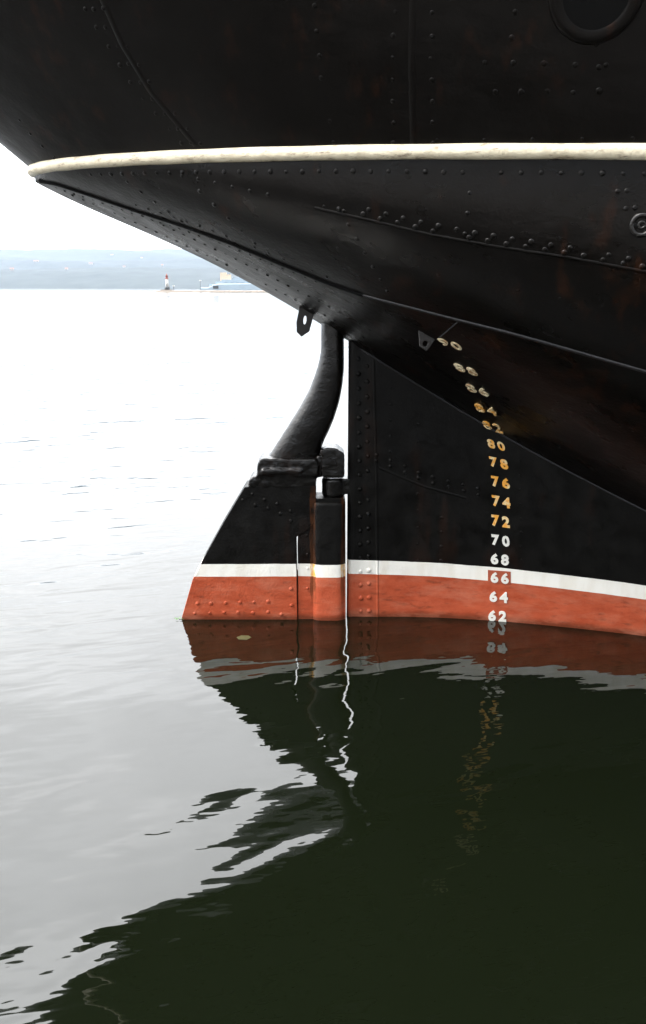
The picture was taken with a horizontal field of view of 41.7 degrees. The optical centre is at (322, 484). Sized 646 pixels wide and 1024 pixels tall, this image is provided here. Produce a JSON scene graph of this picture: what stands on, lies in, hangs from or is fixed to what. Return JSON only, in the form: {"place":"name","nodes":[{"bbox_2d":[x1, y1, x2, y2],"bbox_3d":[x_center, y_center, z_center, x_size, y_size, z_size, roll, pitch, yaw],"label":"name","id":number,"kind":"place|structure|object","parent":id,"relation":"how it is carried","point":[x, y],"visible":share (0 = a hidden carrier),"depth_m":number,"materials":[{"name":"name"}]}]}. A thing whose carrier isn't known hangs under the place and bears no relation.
{"place":"outdoors","nodes":[
{"label":"outdoors","id":0,"kind":"place"},
{"bbox_2d":[0,144,180,250],"label":"sky","id":1,"kind":"structure","parent":0,"point":[33,216],"materials":[{"name":"white"}]},
{"bbox_2d":[0,249,237,287],"bbox_3d":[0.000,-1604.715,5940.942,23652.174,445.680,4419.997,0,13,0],"label":"hills","id":2,"kind":"structure","parent":0,"point":[181,268],"depth_m":4525.66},
{"bbox_2d":[0,288,645,1023],"bbox_3d":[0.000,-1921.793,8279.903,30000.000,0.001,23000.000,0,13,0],"label":"water","id":3,"kind":"structure","parent":0,"point":[394,820],"depth_m":5.95,"materials":[{"name":"black liquid"}]},
{"bbox_2d":[155,290,264,291],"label":"breakwater","id":4,"kind":"object","parent":3,"relation":"in","point":[210,291],"visible":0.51,"depth_m":614.38,"materials":[{"name":"stone"}]},
{"bbox_2d":[165,274,169,289],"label":"lighthouse","id":5,"kind":"object","parent":4,"relation":"on","point":[167,287],"visible":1,"depth_m":615.74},
{"bbox_2d":[201,273,261,290],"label":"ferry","id":6,"kind":"object","parent":3,"relation":"on","point":[235,283],"visible":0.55,"depth_m":634.24,"materials":[{"name":"paint"}]},
{"bbox_2d":[237,635,250,639],"bbox_3d":[-0.742,1.435,7.954,0.140,0.003,0.103,0,13,0],"label":"floating scrap","id":7,"kind":"object","parent":3,"relation":"on","point":[244,637],"visible":1,"depth_m":7.95,"materials":[{"name":"beige"}]},
{"bbox_2d":[0,0,645,635],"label":"ship","id":8,"kind":"object","parent":3,"relation":"on","point":[432,212],"visible":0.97,"depth_m":6.23,"materials":[{"name":"paint"}]}
]}

